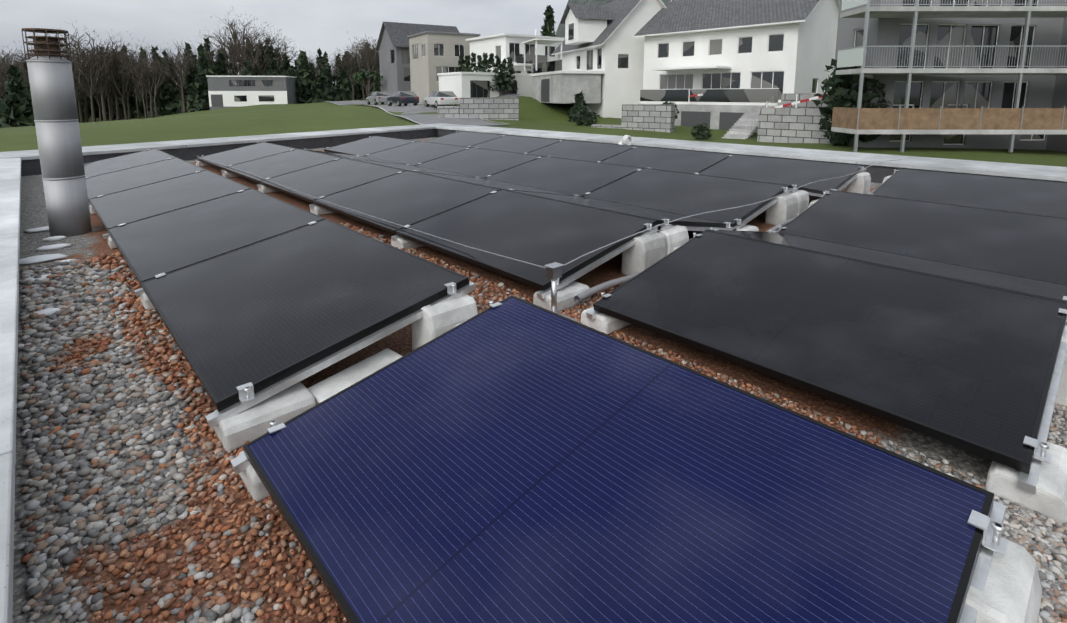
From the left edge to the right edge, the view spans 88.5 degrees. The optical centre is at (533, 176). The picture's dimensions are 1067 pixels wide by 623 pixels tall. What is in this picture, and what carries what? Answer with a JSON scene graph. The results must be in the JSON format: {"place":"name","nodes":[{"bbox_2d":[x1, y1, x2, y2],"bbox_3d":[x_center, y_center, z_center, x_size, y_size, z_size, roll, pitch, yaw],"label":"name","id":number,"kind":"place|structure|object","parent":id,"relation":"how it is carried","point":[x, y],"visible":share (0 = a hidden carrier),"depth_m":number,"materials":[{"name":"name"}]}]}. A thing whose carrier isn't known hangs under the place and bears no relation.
{"place":"outdoors","nodes":[
{"label":"outdoors","id":0,"kind":"place"},
{"bbox_2d":[0,0,567,86],"label":"sky","id":1,"kind":"structure","parent":0,"point":[312,25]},
{"bbox_2d":[304,100,506,125],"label":"road","id":2,"kind":"structure","parent":0,"point":[413,111],"depth_m":49.10,"materials":[{"name":"grey asphalt"}]},
{"bbox_2d":[366,92,390,104],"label":"grey car","id":3,"kind":"object","parent":2,"relation":"on","point":[377,97],"visible":0.77,"depth_m":67.86,"materials":[{"name":"grey paint"}]},
{"bbox_2d":[386,91,418,105],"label":"dark car","id":4,"kind":"object","parent":2,"relation":"on","point":[400,97],"visible":0.96,"depth_m":58.95,"materials":[{"name":"grey paint"}]},
{"bbox_2d":[423,91,458,107],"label":"white car","id":5,"kind":"object","parent":2,"relation":"on","point":[437,98],"visible":0.83,"depth_m":53.39,"materials":[{"name":"white paint"}]},
{"bbox_2d":[497,93,519,96],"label":"driveway","id":6,"kind":"structure","parent":0,"point":[510,95],"depth_m":57.98,"materials":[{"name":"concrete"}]},
{"bbox_2d":[0,96,1066,166],"bbox_3d":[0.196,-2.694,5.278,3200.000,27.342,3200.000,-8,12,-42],"label":"terrain","id":7,"kind":"structure","parent":0,"point":[267,119],"depth_m":41.94,"materials":[{"name":"green plant"}]},
{"bbox_2d":[0,6,382,122],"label":"deciduous tree","id":8,"kind":"object","parent":7,"relation":"on","point":[103,67],"visible":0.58,"depth_m":120.42,"materials":[{"name":"brown plant"}]},
{"bbox_2d":[206,75,300,109],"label":"modern building","id":9,"kind":"structure","parent":7,"relation":"on","point":[230,91],"depth_m":110.41,"materials":[{"name":"white paint"}]},
{"bbox_2d":[0,5,594,127],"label":"conifer tree","id":10,"kind":"object","parent":7,"relation":"on","point":[18,111],"visible":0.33,"depth_m":121.11,"materials":[{"name":"green plant"}]},
{"bbox_2d":[375,22,459,103],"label":"house","id":11,"kind":"structure","parent":7,"relation":"on","point":[392,47],"depth_m":83.12,"materials":[{"name":"grey paint"}]},
{"bbox_2d":[407,31,479,103],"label":"house","id":12,"kind":"structure","parent":7,"relation":"on","point":[433,54],"depth_m":70.19,"materials":[{"name":"beige paint"}]},
{"bbox_2d":[437,106,459,117],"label":"stone wall","id":13,"kind":"structure","parent":7,"relation":"on","point":[448,111],"depth_m":46.31,"materials":[{"name":"white stone"}]},
{"bbox_2d":[437,72,531,103],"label":"garage block","id":14,"kind":"structure","parent":7,"relation":"on","point":[467,84],"depth_m":57.08,"materials":[{"name":"white paint"}]},
{"bbox_2d":[460,98,518,119],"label":"stone wall","id":15,"kind":"structure","parent":7,"relation":"on","point":[494,108],"depth_m":46.48,"materials":[{"name":"white stone"}]},
{"bbox_2d":[466,29,564,73],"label":"house","id":16,"kind":"structure","parent":7,"relation":"on","point":[502,46],"depth_m":63.18,"materials":[{"name":"white paint"}]},
{"bbox_2d":[522,0,671,117],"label":"house","id":17,"kind":"structure","parent":7,"relation":"on","point":[599,51],"depth_m":51.84,"materials":[{"name":"white paint"}]},
{"bbox_2d":[591,124,620,128],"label":"stone wall","id":18,"kind":"structure","parent":7,"relation":"on","point":[605,126],"depth_m":41.94,"materials":[{"name":"grey stone"}]},
{"bbox_2d":[621,104,674,132],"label":"stone wall","id":19,"kind":"structure","parent":7,"relation":"on","point":[649,117],"depth_m":40.18,"materials":[{"name":"white stone"}]},
{"bbox_2d":[457,52,890,145],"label":"hedge shrubs","id":20,"kind":"object","parent":7,"relation":"on","point":[836,83],"visible":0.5,"depth_m":29.42,"materials":[{"name":"green plant"}]},
{"bbox_2d":[688,89,702,102],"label":"barrier","id":21,"kind":"object","parent":7,"relation":"on","point":[693,95],"visible":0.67,"depth_m":43.34,"materials":[{"name":"red"}]},
{"bbox_2d":[634,0,839,132],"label":"house","id":22,"kind":"structure","parent":7,"relation":"on","point":[732,61],"depth_m":43.32,"materials":[{"name":"white paint"}]},
{"bbox_2d":[722,111,758,138],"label":"garden steps","id":23,"kind":"structure","parent":7,"relation":"on","point":[739,129],"depth_m":37.27,"materials":[{"name":"concrete"}]},
{"bbox_2d":[745,96,772,139],"bbox_3d":[15.341,-3.939,37.086,0.043,2.978,5.195,7,11,39],"label":"stair handrail","id":24,"kind":"object","parent":7,"relation":"on","point":[756,121],"visible":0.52,"depth_m":36.13,"materials":[{"name":"silver metal"}]},
{"bbox_2d":[766,94,822,107],"bbox_3d":[16.280,-4.324,34.029,0.065,1.594,3.861,-6,11,-37],"label":"barrier","id":25,"kind":"object","parent":7,"relation":"on","point":[800,101],"visible":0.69,"depth_m":33.92,"materials":[{"name":"red metal"}]},
{"bbox_2d":[757,108,832,143],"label":"stone wall","id":26,"kind":"structure","parent":7,"relation":"on","point":[788,125],"depth_m":32.08,"materials":[{"name":"grey stone"}]},
{"bbox_2d":[781,94,830,108],"bbox_3d":[17.576,-3.442,34.647,3.526,3.534,0.900,6,10,35],"label":"fence","id":27,"kind":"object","parent":7,"relation":"on","point":[787,98],"depth_m":34.43,"materials":[{"name":"white stone"}]},
{"bbox_2d":[834,0,1066,149],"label":"apartment block","id":28,"kind":"structure","parent":7,"relation":"on","point":[964,91],"depth_m":28.02,"materials":[{"name":"grey paint"}]},
{"bbox_2d":[831,0,1066,151],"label":"apartment balconies","id":29,"kind":"structure","parent":28,"relation":"attached to","point":[905,120],"depth_m":25.61,"materials":[{"name":"grey metal"}]},
{"bbox_2d":[1046,1,1066,152],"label":"apartment wing","id":30,"kind":"structure","parent":7,"relation":"on","point":[1056,142],"depth_m":28.11,"materials":[{"name":"grey paint"}]},
{"bbox_3d":[-0.699,2.424,8.073,10.440,4.290,18.157,-8,12,-42],"label":"building wall","id":31,"kind":"object","parent":7,"relation":"on","visible":0},
{"bbox_2d":[21,129,1066,182],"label":"roof parapet","id":32,"kind":"structure","parent":31,"relation":"on","point":[878,174],"depth_m":10.65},
{"bbox_2d":[0,123,1066,622],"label":"parapet coping","id":33,"kind":"object","parent":32,"relation":"on","point":[10,183],"visible":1,"depth_m":7.00,"materials":[{"name":"silver metal"}]},
{"bbox_2d":[12,137,1066,622],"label":"red gravel","id":34,"kind":"structure","parent":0,"point":[34,215],"depth_m":2.04,"materials":[{"name":"brown gravel"}]},
{"bbox_2d":[19,226,77,315],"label":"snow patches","id":35,"kind":"object","parent":34,"relation":"on","point":[38,259],"visible":0.56,"depth_m":4.14,"materials":[{"name":"white snow"}]},
{"bbox_2d":[21,28,91,236],"bbox_3d":[-4.167,-0.368,4.807,0.303,1.782,0.303,-8,12,-42],"label":"chimney","id":36,"kind":"object","parent":34,"relation":"on","point":[52,89],"visible":0.96,"depth_m":4.72,"materials":[{"name":"silver metal"}]},
{"bbox_2d":[16,223,1066,622],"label":"gravel stones","id":37,"kind":"object","parent":34,"relation":"on","point":[62,281],"visible":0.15,"depth_m":1.81,"materials":[{"name":"grey gravel"}]},
{"bbox_2d":[198,156,901,321],"bbox_3d":[-0.519,-0.215,8.389,6.680,0.414,9.090,-8,12,-42],"label":"cable","id":38,"kind":"object","parent":34,"relation":"on","point":[554,272],"visible":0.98,"depth_m":3.27,"materials":[{"name":"silver metal"}]},
{"bbox_2d":[89,152,1066,622],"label":"concrete ballast blocks","id":39,"kind":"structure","parent":34,"relation":"on","point":[1011,592],"depth_m":2.06,"materials":[{"name":"concrete"}]},
{"bbox_2d":[84,148,175,177],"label":"solar panel","id":40,"kind":"object","parent":39,"relation":"on","point":[109,165],"visible":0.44,"depth_m":7.95,"materials":[{"name":"black"}]},
{"bbox_2d":[86,157,206,200],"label":"solar panel","id":41,"kind":"object","parent":39,"relation":"on","point":[126,179],"visible":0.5,"depth_m":6.63,"materials":[{"name":"black"}]},
{"bbox_2d":[88,170,250,231],"bbox_3d":[-3.665,0.194,5.469,1.130,0.035,1.720,-21,20,-39],"label":"solar panel","id":42,"kind":"object","parent":39,"relation":"on","point":[116,209],"visible":0.79,"depth_m":5.34,"materials":[{"name":"black"}]},
{"bbox_2d":[107,188,324,286],"bbox_3d":[-2.485,0.384,4.204,1.130,0.035,1.720,-21,20,-39],"label":"solar panel","id":43,"kind":"object","parent":39,"relation":"on","point":[149,248],"visible":0.81,"depth_m":4.04,"materials":[{"name":"black"}]},
{"bbox_2d":[197,142,296,169],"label":"solar panel","id":44,"kind":"object","parent":39,"relation":"on","point":[227,158],"visible":0.81,"depth_m":9.12,"materials":[{"name":"black"}]},
{"bbox_2d":[223,149,341,182],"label":"solar panel","id":45,"kind":"object","parent":39,"relation":"on","point":[275,165],"visible":0.79,"depth_m":7.84,"materials":[{"name":"black"}]},
{"bbox_2d":[141,219,469,411],"bbox_3d":[-1.305,0.574,2.939,1.130,0.035,1.720,-21,20,-39],"label":"solar panel","id":46,"kind":"object","parent":39,"relation":"on","point":[262,315],"visible":0.98,"depth_m":2.68,"materials":[{"name":"black"}]},
{"bbox_2d":[260,158,405,202],"bbox_3d":[-2.476,0.012,6.674,1.130,0.035,1.720,-21,20,-39],"label":"solar panel","id":47,"kind":"object","parent":39,"relation":"on","point":[330,177],"visible":0.79,"depth_m":6.56,"materials":[{"name":"black"}]},
{"bbox_2d":[302,149,406,164],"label":"solar panel","id":48,"kind":"object","parent":39,"relation":"on","point":[352,156],"visible":0.56,"depth_m":8.64,"materials":[{"name":"black"}]},
{"bbox_2d":[324,136,414,155],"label":"solar panel","id":49,"kind":"object","parent":39,"relation":"on","point":[368,145],"visible":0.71,"depth_m":10.62,"materials":[{"name":"black"}]},
{"bbox_2d":[313,171,500,234],"bbox_3d":[-1.296,0.203,5.409,1.130,0.035,1.720,-21,20,-39],"label":"solar panel","id":50,"kind":"object","parent":39,"relation":"on","point":[404,198],"visible":0.83,"depth_m":5.27,"materials":[{"name":"black"}]},
{"bbox_2d":[347,158,473,176],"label":"solar panel","id":51,"kind":"object","parent":39,"relation":"on","point":[408,167],"visible":0.56,"depth_m":7.34,"materials":[{"name":"black"}]},
{"bbox_2d":[365,141,470,164],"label":"solar panel","id":52,"kind":"object","parent":39,"relation":"on","point":[415,153],"visible":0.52,"depth_m":9.36,"materials":[{"name":"black"}]},
{"bbox_2d":[424,131,504,146],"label":"solar panel","id":53,"kind":"object","parent":39,"relation":"on","point":[463,138],"visible":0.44,"depth_m":12.15,"materials":[{"name":"black"}]},
{"bbox_2d":[414,147,542,177],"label":"solar panel","id":54,"kind":"object","parent":39,"relation":"on","point":[479,162],"visible":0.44,"depth_m":8.07,"materials":[{"name":"black"}]},
{"bbox_2d":[408,170,574,195],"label":"solar panel","id":55,"kind":"object","parent":39,"relation":"on","point":[491,183],"visible":0.56,"depth_m":6.06,"materials":[{"name":"black"}]},
{"bbox_2d":[471,135,562,152],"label":"solar panel","id":56,"kind":"object","parent":39,"relation":"on","point":[516,144],"visible":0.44,"depth_m":10.87,"materials":[{"name":"black"}]},
{"bbox_2d":[396,189,656,290],"bbox_3d":[-0.117,0.393,4.144,1.130,0.035,1.720,-21,20,-39],"label":"solar panel","id":57,"kind":"object","parent":39,"relation":"on","point":[539,231],"visible":0.92,"depth_m":3.97,"materials":[{"name":"black"}]},
{"bbox_2d":[485,156,642,195],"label":"solar panel","id":58,"kind":"object","parent":39,"relation":"on","point":[572,176],"visible":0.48,"depth_m":6.79,"materials":[{"name":"black"}]},
{"bbox_2d":[86,131,1066,622],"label":"solar panel mounts","id":59,"kind":"object","parent":39,"relation":"on","point":[992,527],"visible":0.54,"depth_m":2.03,"materials":[{"name":"metal"}]},
{"bbox_2d":[709,230,1066,301],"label":"solar panel","id":60,"kind":"object","parent":59,"relation":"on","point":[1045,289],"visible":0.68,"depth_m":3.18,"materials":[{"name":"black"}]},
{"bbox_2d":[527,140,636,161],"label":"solar panel","id":61,"kind":"object","parent":39,"relation":"on","point":[584,151],"visible":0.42,"depth_m":9.61,"materials":[{"name":"black"}]},
{"bbox_2d":[242,295,993,622],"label":"solar panel","id":62,"kind":"object","parent":39,"relation":"on","point":[512,459],"visible":1,"depth_m":1.35,"materials":[{"name":"blue"}]},
{"bbox_2d":[503,189,732,227],"bbox_3d":[0.704,0.280,4.892,1.130,0.035,1.720,7,2,-43],"label":"solar panel","id":63,"kind":"object","parent":39,"relation":"on","point":[657,215],"visible":0.73,"depth_m":4.66,"materials":[{"name":"black"}]},
{"bbox_2d":[600,146,732,173],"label":"solar panel","id":64,"kind":"object","parent":39,"relation":"on","point":[686,161],"visible":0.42,"depth_m":8.32,"materials":[{"name":"black"}]},
{"bbox_2d":[583,168,788,226],"bbox_3d":[1.512,0.169,5.629,1.130,0.035,1.720,-21,20,-39],"label":"solar panel","id":65,"kind":"object","parent":39,"relation":"on","point":[687,194],"visible":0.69,"depth_m":5.51,"materials":[{"name":"black"}]},
{"bbox_2d":[649,168,824,193],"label":"solar panel","id":66,"kind":"object","parent":39,"relation":"on","point":[810,190],"visible":0.23,"depth_m":5.74,"materials":[{"name":"black"}]},
{"bbox_2d":[699,154,863,190],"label":"solar panel","id":67,"kind":"object","parent":39,"relation":"on","point":[798,173],"visible":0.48,"depth_m":7.04,"materials":[{"name":"black"}]},
{"bbox_2d":[593,230,1066,473],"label":"solar panel","id":68,"kind":"object","parent":39,"relation":"on","point":[967,366],"visible":0.98,"depth_m":2.35,"materials":[{"name":"black"}]},
{"bbox_2d":[778,190,1066,284],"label":"solar panel","id":69,"kind":"object","parent":39,"relation":"on","point":[1031,246],"visible":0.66,"depth_m":3.99,"materials":[{"name":"black"}]},
{"bbox_2d":[834,190,1062,217],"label":"solar panel","id":70,"kind":"object","parent":39,"relation":"on","point":[952,204],"visible":0.16,"depth_m":4.42,"materials":[{"name":"black"}]},
{"bbox_2d":[872,168,1066,217],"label":"solar panel","id":71,"kind":"object","parent":39,"relation":"on","point":[1041,197],"visible":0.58,"depth_m":5.61,"materials":[{"name":"black"}]},
{"bbox_2d":[574,189,875,302],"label":"cable conduits","id":72,"kind":"object","parent":34,"relation":"on","point":[584,295],"visible":0.08,"depth_m":3.42,"materials":[{"name":"grey"}]},
{"bbox_2d":[555,0,670,37],"bbox_3d":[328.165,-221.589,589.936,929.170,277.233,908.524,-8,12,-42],"label":"roof","id":73,"kind":"structure","parent":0,"point":[560,31],"depth_m":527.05,"materials":[{"name":"grey tile"}]},
{"bbox_2d":[622,135,631,144],"bbox_3d":[1.733,-0.654,10.113,0.219,0.219,0.086,-8,12,-42],"label":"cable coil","id":74,"kind":"object","parent":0,"point":[624,140],"visible":0.92,"depth_m":10.07,"materials":[{"name":"white plastic"}]}
]}

